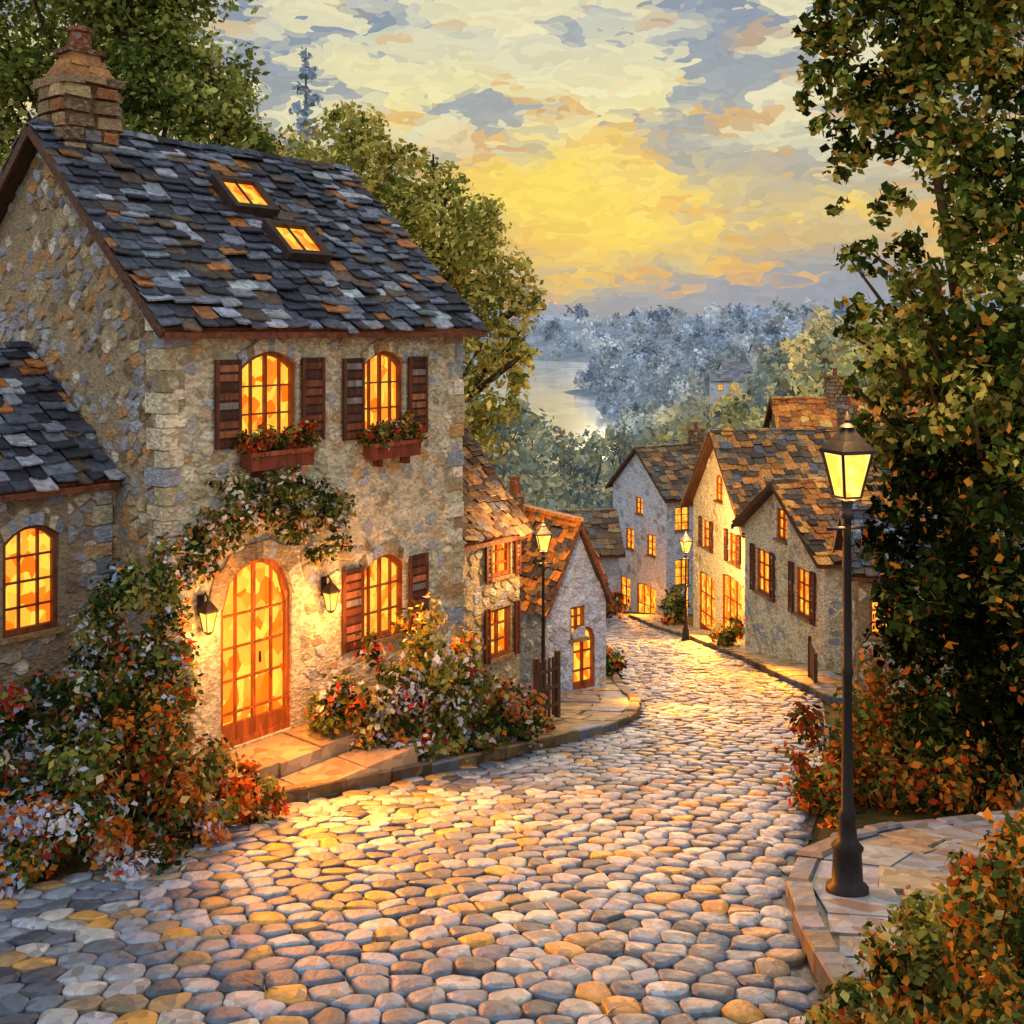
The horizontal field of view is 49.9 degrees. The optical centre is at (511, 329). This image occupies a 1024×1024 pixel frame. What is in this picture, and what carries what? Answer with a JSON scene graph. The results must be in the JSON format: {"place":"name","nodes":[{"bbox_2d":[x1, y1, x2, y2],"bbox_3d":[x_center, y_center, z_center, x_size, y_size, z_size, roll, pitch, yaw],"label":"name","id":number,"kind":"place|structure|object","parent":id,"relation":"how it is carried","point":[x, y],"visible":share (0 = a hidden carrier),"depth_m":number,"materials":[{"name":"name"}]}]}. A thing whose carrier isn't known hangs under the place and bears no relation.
{"place":"outdoors","nodes":[
{"label":"outdoors","id":0,"kind":"place"},
{"bbox_2d":[169,676,629,811],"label":"pavement","id":1,"kind":"structure","parent":0,"point":[583,706],"depth_m":17.75,"materials":[{"name":"beige stone"}]},
{"bbox_2d":[196,723,359,786],"bbox_3d":[-2.559,4.930,12.201,0.720,0.620,1.738,0,0,40],"label":"stone step","id":2,"kind":"object","parent":1,"relation":"on","point":[286,753],"visible":0.41,"depth_m":12.15,"materials":[{"name":"beige stone"}]},
{"bbox_2d":[260,738,417,798],"bbox_3d":[-2.034,5.080,11.858,0.539,0.616,2.384,0,0,40],"label":"stone step","id":3,"kind":"object","parent":1,"relation":"on","point":[348,765],"visible":0.31,"depth_m":12.15,"materials":[{"name":"beige stone"}]},
{"bbox_2d":[534,520,552,705],"bbox_3d":[0.500,4.537,17.600,0.272,3.008,0.264,0,0,-8],"label":"street lamp","id":4,"kind":"object","parent":1,"relation":"on","point":[543,534],"visible":0.66,"depth_m":17.57,"materials":[{"name":"metal"}]},
{"bbox_2d":[0,614,838,1023],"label":"cobbled road","id":5,"kind":"structure","parent":0,"point":[638,870],"depth_m":8.00,"materials":[{"name":"beige stone"}]},
{"bbox_2d":[679,532,692,640],"bbox_3d":[5.280,7.772,33.400,0.340,3.310,0.330,0,0,-15],"label":"street lamp","id":6,"kind":"object","parent":5,"relation":"on","point":[685,540],"visible":0.98,"depth_m":33.35,"materials":[{"name":"metal"}]},
{"bbox_2d":[0,0,1023,318],"label":"sky","id":7,"kind":"structure","parent":0,"point":[647,153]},
{"bbox_2d":[12,345,1023,890],"bbox_3d":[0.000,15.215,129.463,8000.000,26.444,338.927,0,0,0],"label":"ground","id":8,"kind":"structure","parent":0,"point":[862,821],"depth_m":10.84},
{"bbox_2d":[0,341,126,760],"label":"stone annex","id":9,"kind":"object","parent":8,"relation":"on","point":[61,475],"visible":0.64,"depth_m":11.68,"materials":[{"name":"grey stone"}]},
{"bbox_2d":[0,525,66,644],"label":"window","id":10,"kind":"structure","parent":9,"relation":"in","point":[30,554],"depth_m":11.51,"materials":[{"name":"yellow"}]},
{"bbox_2d":[0,679,137,862],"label":"flower bush","id":11,"kind":"object","parent":8,"relation":"on","point":[21,777],"visible":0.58,"depth_m":9.40,"materials":[{"name":"green plant"}]},
{"bbox_2d":[19,532,203,817],"bbox_3d":[-3.937,3.452,10.616,1.858,2.884,1.045,0,0,-41],"label":"flower bush","id":12,"kind":"object","parent":8,"relation":"on","point":[146,657],"visible":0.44,"depth_m":10.62,"materials":[{"name":"green plant"}]},
{"bbox_2d":[0,789,241,899],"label":"flower bush","id":13,"kind":"object","parent":8,"relation":"on","point":[108,840],"visible":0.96,"depth_m":8.66,"materials":[{"name":"white plant"}]},
{"bbox_2d":[0,0,281,169],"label":"leafy tree","id":14,"kind":"object","parent":8,"relation":"on","point":[180,89],"visible":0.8,"depth_m":21.59,"materials":[{"name":"green plant"}]},
{"bbox_2d":[65,667,291,856],"bbox_3d":[-3.053,3.930,9.969,1.905,1.584,1.529,0,0,0],"label":"flower bush","id":15,"kind":"object","parent":8,"relation":"on","point":[152,730],"visible":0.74,"depth_m":9.93,"materials":[{"name":"green plant"}]},
{"bbox_2d":[0,25,489,765],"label":"stone cottage","id":16,"kind":"structure","parent":8,"relation":"on","point":[176,313],"depth_m":13.02,"materials":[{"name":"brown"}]},
{"bbox_2d":[197,592,218,635],"bbox_3d":[-3.262,3.024,11.739,0.226,0.452,0.163,0,0,40],"label":"wall lantern","id":17,"kind":"object","parent":16,"relation":"attached to","point":[207,610],"depth_m":11.70,"materials":[{"name":"metal"}]},
{"bbox_2d":[152,465,356,682],"bbox_3d":[-2.798,3.342,12.164,0.633,3.716,2.886,0,0,40],"label":"climbing vine","id":18,"kind":"object","parent":16,"relation":"attached to","point":[248,514],"visible":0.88,"depth_m":12.17,"materials":[{"name":"green plant"}]},
{"bbox_2d":[221,558,289,748],"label":"door","id":19,"kind":"structure","parent":16,"relation":"in","point":[255,613],"depth_m":12.45,"materials":[{"name":"yellow glass"}]},
{"bbox_2d":[214,351,325,449],"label":"window","id":20,"kind":"structure","parent":16,"relation":"in","point":[257,391],"depth_m":12.56,"materials":[{"name":"yellow"}]},
{"bbox_2d":[233,418,322,478],"bbox_3d":[-2.652,1.331,12.374,0.414,0.639,1.164,0,0,40],"label":"flower box","id":21,"kind":"object","parent":16,"relation":"attached to","point":[259,458],"visible":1,"depth_m":12.28,"materials":[{"name":"paint"}]},
{"bbox_2d":[321,575,339,612],"bbox_3d":[-2.169,3.124,13.042,0.226,0.452,0.163,0,0,40],"label":"wall lantern","id":22,"kind":"object","parent":16,"relation":"attached to","point":[330,590],"depth_m":13.00,"materials":[{"name":"glass"}]},
{"bbox_2d":[342,351,427,440],"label":"window","id":23,"kind":"structure","parent":16,"relation":"in","point":[372,389],"depth_m":13.93,"materials":[{"name":"brown"}]},
{"bbox_2d":[342,552,428,653],"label":"window","id":24,"kind":"structure","parent":16,"relation":"in","point":[371,594],"depth_m":13.93,"materials":[{"name":"yellow"}]},
{"bbox_2d":[357,410,429,466],"bbox_3d":[-1.469,1.351,13.733,0.439,0.678,1.127,0,0,40],"label":"flower box","id":25,"kind":"object","parent":16,"relation":"attached to","point":[377,449],"visible":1,"depth_m":13.64,"materials":[{"name":"paint"}]},
{"bbox_2d":[282,47,327,152],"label":"conifer tree","id":26,"kind":"object","parent":8,"relation":"on","point":[305,112],"visible":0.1,"depth_m":47.89,"materials":[{"name":"blue plant"}]},
{"bbox_2d":[301,628,451,761],"bbox_3d":[-1.565,4.396,12.784,1.776,1.780,0.853,0,0,-14],"label":"flower bush","id":27,"kind":"object","parent":8,"relation":"on","point":[384,710],"visible":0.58,"depth_m":12.69,"materials":[{"name":"green plant"}]},
{"bbox_2d":[258,100,546,464],"bbox_3d":[-2.220,1.478,22.117,5.912,12.234,3.464,0,0,0],"label":"leafy tree","id":28,"kind":"object","parent":8,"relation":"on","point":[466,239],"visible":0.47,"depth_m":21.70,"materials":[{"name":"green plant"}]},
{"bbox_2d":[183,672,640,828],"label":"kerb","id":29,"kind":"structure","parent":8,"relation":"on","point":[323,788],"depth_m":13.03,"materials":[{"name":"grey stone"}]},
{"bbox_2d":[387,592,510,761],"bbox_3d":[-0.846,4.316,13.451,1.661,2.199,1.196,0,0,-31],"label":"flower bush","id":30,"kind":"object","parent":8,"relation":"on","point":[461,710],"visible":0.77,"depth_m":13.26,"materials":[{"name":"green plant"}]},
{"bbox_2d":[462,393,498,445],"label":"leafy tree","id":31,"kind":"object","parent":8,"relation":"on","point":[480,400],"visible":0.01,"depth_m":71.34,"materials":[{"name":"green plant"}]},
{"bbox_2d":[460,424,533,711],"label":"cottage","id":32,"kind":"structure","parent":8,"relation":"on","point":[497,527],"depth_m":17.93,"materials":[{"name":"brown"}]},
{"bbox_2d":[484,600,520,664],"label":"window","id":33,"kind":"structure","parent":32,"relation":"in","point":[496,622],"depth_m":17.99,"materials":[{"name":"brown"}]},
{"bbox_2d":[485,535,520,582],"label":"window","id":34,"kind":"structure","parent":32,"relation":"in","point":[496,556],"depth_m":17.97,"materials":[{"name":"brown"}]},
{"bbox_2d":[467,661,558,749],"bbox_3d":[0.042,4.994,14.486,0.990,1.521,1.892,0,0,30],"label":"flower bush","id":35,"kind":"object","parent":8,"relation":"on","point":[514,715],"visible":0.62,"depth_m":14.16,"materials":[{"name":"green plant"}]},
{"bbox_2d":[472,391,567,510],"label":"leafy tree","id":36,"kind":"object","parent":8,"relation":"on","point":[531,481],"visible":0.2,"depth_m":57.08,"materials":[{"name":"green plant"}]},
{"bbox_2d":[481,403,583,510],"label":"leafy tree","id":37,"kind":"object","parent":8,"relation":"on","point":[568,493],"visible":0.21,"depth_m":61.82,"materials":[{"name":"green plant"}]},
{"bbox_2d":[533,650,560,718],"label":"garden gate","id":38,"kind":"structure","parent":8,"relation":"on","point":[554,687],"depth_m":16.38,"materials":[{"name":"paint"}]},
{"bbox_2d":[507,421,593,492],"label":"leafy tree","id":39,"kind":"object","parent":8,"relation":"on","point":[552,437],"visible":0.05,"depth_m":84.65,"materials":[{"name":"green plant"}]},
{"bbox_2d":[509,476,617,696],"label":"gabled cottage","id":40,"kind":"structure","parent":8,"relation":"on","point":[579,594],"depth_m":20.06,"materials":[{"name":"grey stone"}]},
{"bbox_2d":[568,605,589,643],"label":"window","id":41,"kind":"structure","parent":40,"relation":"in","point":[577,613],"depth_m":20.04,"materials":[{"name":"yellow"}]},
{"bbox_2d":[573,626,593,688],"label":"door","id":42,"kind":"structure","parent":40,"relation":"in","point":[583,652],"depth_m":20.18,"materials":[{"name":"yellow glass"}]},
{"bbox_2d":[528,432,606,509],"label":"leafy tree","id":43,"kind":"object","parent":8,"relation":"on","point":[568,460],"visible":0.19,"depth_m":66.99,"materials":[{"name":"green plant"}]},
{"bbox_2d":[549,426,619,501],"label":"leafy tree","id":44,"kind":"object","parent":8,"relation":"on","point":[597,455],"visible":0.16,"depth_m":73.12,"materials":[{"name":"green plant"}]},
{"bbox_2d":[557,508,625,615],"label":"grey cottage","id":45,"kind":"structure","parent":8,"relation":"on","point":[602,526],"depth_m":48.59,"materials":[{"name":"brown"}]},
{"bbox_2d":[590,426,626,474],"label":"leafy tree","id":46,"kind":"object","parent":8,"relation":"on","point":[611,461],"visible":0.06,"depth_m":149.64,"materials":[{"name":"green plant"}]},
{"bbox_2d":[589,422,634,491],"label":"leafy tree","id":47,"kind":"object","parent":8,"relation":"on","point":[620,439],"visible":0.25,"depth_m":120.95,"materials":[{"name":"green plant"}]},
{"bbox_2d":[589,445,634,509],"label":"leafy tree","id":48,"kind":"object","parent":8,"relation":"on","point":[606,498],"visible":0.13,"depth_m":68.80,"materials":[{"name":"green plant"}]},
{"bbox_2d":[606,588,629,618],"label":"shrub","id":49,"kind":"object","parent":8,"relation":"on","point":[618,597],"visible":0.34,"depth_m":45.78,"materials":[{"name":"green plant"}]},
{"bbox_2d":[606,644,630,677],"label":"shrub","id":50,"kind":"object","parent":8,"relation":"on","point":[614,663],"visible":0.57,"depth_m":22.19,"materials":[{"name":"green plant"}]},
{"bbox_2d":[629,433,670,453],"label":"leafy tree","id":51,"kind":"object","parent":8,"relation":"on","point":[666,437],"visible":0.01,"depth_m":75.94,"materials":[{"name":"green plant"}]},
{"bbox_2d":[604,423,705,613],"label":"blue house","id":52,"kind":"structure","parent":8,"relation":"on","point":[649,484],"depth_m":51.48,"materials":[{"name":"brown"}]},
{"bbox_2d":[621,575,630,608],"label":"window","id":53,"kind":"structure","parent":52,"relation":"in","point":[625,582],"depth_m":53.11,"materials":[{"name":"yellow glass"}]},
{"bbox_2d":[624,527,633,551],"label":"window","id":54,"kind":"structure","parent":52,"relation":"in","point":[629,532],"depth_m":52.71,"materials":[{"name":"yellow glass"}]},
{"bbox_2d":[634,497,642,515],"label":"window","id":55,"kind":"structure","parent":52,"relation":"in","point":[639,501],"depth_m":52.07,"materials":[{"name":"brown"}]},
{"bbox_2d":[637,583,655,612],"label":"door","id":56,"kind":"structure","parent":52,"relation":"in","point":[646,595],"depth_m":51.58,"materials":[{"name":"yellow glass"}]},
{"bbox_2d":[645,534,655,558],"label":"window","id":57,"kind":"structure","parent":52,"relation":"in","point":[651,538],"depth_m":51.20,"materials":[{"name":"yellow"}]},
{"bbox_2d":[674,507,690,532],"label":"window","id":58,"kind":"structure","parent":52,"relation":"in","point":[681,514],"depth_m":50.48,"materials":[{"name":"yellow"}]},
{"bbox_2d":[675,559,690,587],"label":"window","id":59,"kind":"structure","parent":52,"relation":"in","point":[679,564],"depth_m":50.46,"materials":[{"name":"yellow glass"}]},
{"bbox_2d":[657,582,690,625],"bbox_3d":[5.937,10.260,40.222,1.145,1.818,2.669,0,0,0],"label":"shrub","id":60,"kind":"object","parent":8,"relation":"on","point":[673,602],"visible":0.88,"depth_m":39.49,"materials":[{"name":"green plant"}]},
{"bbox_2d":[706,612,744,647],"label":"shrub","id":61,"kind":"object","parent":8,"relation":"on","point":[729,635],"visible":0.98,"depth_m":30.11,"materials":[{"name":"green plant"}]},
{"bbox_2d":[708,369,744,418],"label":"white cottage","id":62,"kind":"structure","parent":8,"relation":"on","point":[720,380],"depth_m":204.90,"materials":[{"name":"brown"}]},
{"bbox_2d":[718,384,722,390],"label":"window","id":63,"kind":"structure","parent":62,"relation":"in","point":[720,386],"depth_m":204.84,"materials":[{"name":"yellow"}]},
{"bbox_2d":[704,410,760,438],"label":"leafy tree","id":64,"kind":"object","parent":8,"relation":"on","point":[727,423],"visible":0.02,"depth_m":68.44,"materials":[{"name":"green plant"}]},
{"bbox_2d":[629,614,841,705],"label":"kerb","id":65,"kind":"structure","parent":8,"relation":"on","point":[825,696],"depth_m":24.45,"materials":[{"name":"grey stone"}]},
{"bbox_2d":[717,362,753,391],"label":"white cottage","id":66,"kind":"structure","parent":8,"relation":"on","point":[733,365],"depth_m":233.61,"materials":[{"name":"brown"}]},
{"bbox_2d":[716,395,766,428],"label":"leafy tree","id":67,"kind":"object","parent":8,"relation":"on","point":[735,407],"visible":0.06,"depth_m":70.80,"materials":[{"name":"green plant"}]},
{"bbox_2d":[708,362,798,428],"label":"leafy tree","id":68,"kind":"object","parent":8,"relation":"on","point":[761,394],"visible":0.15,"depth_m":83.83,"materials":[{"name":"green plant"}]},
{"bbox_2d":[748,344,782,377],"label":"white cottage","id":69,"kind":"structure","parent":8,"relation":"on","point":[753,347],"depth_m":263.56,"materials":[{"name":"brown"}]},
{"bbox_2d":[681,396,901,640],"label":"tall gabled house","id":70,"kind":"structure","parent":8,"relation":"on","point":[735,471],"depth_m":35.79,"materials":[{"name":"brown"}]},
{"bbox_2d":[698,516,712,553],"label":"window","id":71,"kind":"structure","parent":70,"relation":"in","point":[708,525],"depth_m":37.30,"materials":[{"name":"brown"}]},
{"bbox_2d":[700,572,714,630],"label":"door","id":72,"kind":"structure","parent":70,"relation":"in","point":[707,584],"depth_m":37.30,"materials":[{"name":"yellow glass"}]},
{"bbox_2d":[713,475,722,504],"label":"window","id":73,"kind":"structure","parent":70,"relation":"in","point":[719,482],"depth_m":36.11,"materials":[{"name":"yellow glass"}]},
{"bbox_2d":[724,528,739,568],"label":"window","id":74,"kind":"structure","parent":70,"relation":"in","point":[734,538],"depth_m":34.89,"materials":[{"name":"yellow"}]},
{"bbox_2d":[723,574,741,639],"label":"door","id":75,"kind":"structure","parent":70,"relation":"in","point":[732,589],"depth_m":35.14,"materials":[{"name":"yellow glass"}]},
{"bbox_2d":[759,361,865,425],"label":"leafy tree","id":76,"kind":"object","parent":8,"relation":"on","point":[804,391],"visible":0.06,"depth_m":68.93,"materials":[{"name":"green plant"}]},
{"bbox_2d":[808,635,817,682],"bbox_3d":[5.905,6.643,21.599,0.080,0.942,1.270,0,0,10],"label":"wooden fence","id":77,"kind":"object","parent":8,"relation":"on","point":[812,664],"visible":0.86,"depth_m":21.46,"materials":[{"name":"paint"}]},
{"bbox_2d":[730,475,947,672],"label":"gabled cottage","id":78,"kind":"structure","parent":8,"relation":"on","point":[793,581],"depth_m":25.97,"materials":[{"name":"grey stone"}]},
{"bbox_2d":[749,543,773,602],"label":"window","id":79,"kind":"structure","parent":78,"relation":"in","point":[765,559],"depth_m":27.61,"materials":[{"name":"brown"}]},
{"bbox_2d":[773,508,787,544],"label":"window","id":80,"kind":"structure","parent":78,"relation":"in","point":[782,518],"depth_m":26.55,"materials":[{"name":"yellow"}]},
{"bbox_2d":[788,561,814,625],"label":"window","id":81,"kind":"structure","parent":78,"relation":"in","point":[805,579],"depth_m":25.43,"materials":[{"name":"brown"}]},
{"bbox_2d":[762,368,963,452],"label":"orange roofed house","id":82,"kind":"structure","parent":8,"relation":"on","point":[799,411],"depth_m":43.30,"materials":[{"name":"brown tile"}]},
{"bbox_2d":[819,341,914,396],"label":"leafy tree","id":83,"kind":"object","parent":8,"relation":"on","point":[865,382],"visible":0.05,"depth_m":73.54,"materials":[{"name":"green plant"}]},
{"bbox_2d":[774,632,1021,829],"bbox_3d":[3.705,4.184,11.279,2.325,1.845,1.934,0,0,-15],"label":"flower bush","id":84,"kind":"object","parent":8,"relation":"on","point":[818,788],"visible":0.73,"depth_m":10.92,"materials":[{"name":"orange plant"}]},
{"bbox_2d":[786,810,1019,1022],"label":"kerb","id":85,"kind":"structure","parent":8,"relation":"on","point":[826,959],"depth_m":7.61,"materials":[{"name":"beige stone"}]},
{"bbox_2d":[791,0,1023,762],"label":"leafy tree","id":86,"kind":"object","parent":8,"relation":"on","point":[971,371],"visible":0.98,"depth_m":11.03,"materials":[{"name":"green plant"}]},
{"bbox_2d":[792,801,1023,1023],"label":"flower bush","id":87,"kind":"object","parent":8,"relation":"on","point":[969,973],"visible":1,"depth_m":5.36,"materials":[{"name":"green plant"}]},
{"bbox_2d":[831,504,1023,698],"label":"house","id":88,"kind":"structure","parent":8,"relation":"on","point":[864,575],"depth_m":20.20,"materials":[{"name":"grey stone"}]},
{"bbox_2d":[867,600,890,639],"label":"window","id":89,"kind":"structure","parent":88,"relation":"in","point":[872,610],"depth_m":20.20,"materials":[{"name":"yellow"}]},
{"bbox_2d":[854,388,1023,814],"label":"ivy clad tree","id":90,"kind":"object","parent":8,"relation":"on","point":[975,583],"visible":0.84,"depth_m":11.00,"materials":[{"name":"green plant"}]},
{"bbox_2d":[464,359,629,470],"bbox_3d":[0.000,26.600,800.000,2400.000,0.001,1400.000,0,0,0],"label":"lake water","id":91,"kind":"structure","parent":0,"point":[550,385],"depth_m":415.04,"materials":[{"name":"grey liquid"}]},
{"bbox_2d":[463,307,1009,426],"bbox_3d":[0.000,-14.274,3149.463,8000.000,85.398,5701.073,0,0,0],"label":"hills","id":92,"kind":"structure","parent":0,"point":[535,340],"depth_m":1093.96,"materials":[{"name":"plant"}]},
{"bbox_2d":[461,292,1023,464],"bbox_3d":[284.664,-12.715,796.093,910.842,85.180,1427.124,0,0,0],"label":"woodland","id":93,"kind":"object","parent":92,"relation":"on","point":[802,345],"visible":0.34,"depth_m":376.29,"materials":[{"name":"blue plant"}]},
{"bbox_2d":[634,614,893,700],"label":"pavement","id":94,"kind":"structure","parent":0,"point":[828,680],"depth_m":24.84,"materials":[{"name":"beige stone"}]},
{"bbox_2d":[812,818,1023,1013],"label":"pavement","id":95,"kind":"structure","parent":0,"point":[895,863],"depth_m":8.31,"materials":[{"name":"grey stone"}]},
{"bbox_2d":[819,411,875,897],"bbox_3d":[2.390,2.296,7.840,0.340,3.430,0.292,0,0,-18],"label":"street lamp","id":96,"kind":"object","parent":95,"relation":"on","point":[847,451],"visible":1,"depth_m":7.80,"materials":[{"name":"metal"}]}
]}

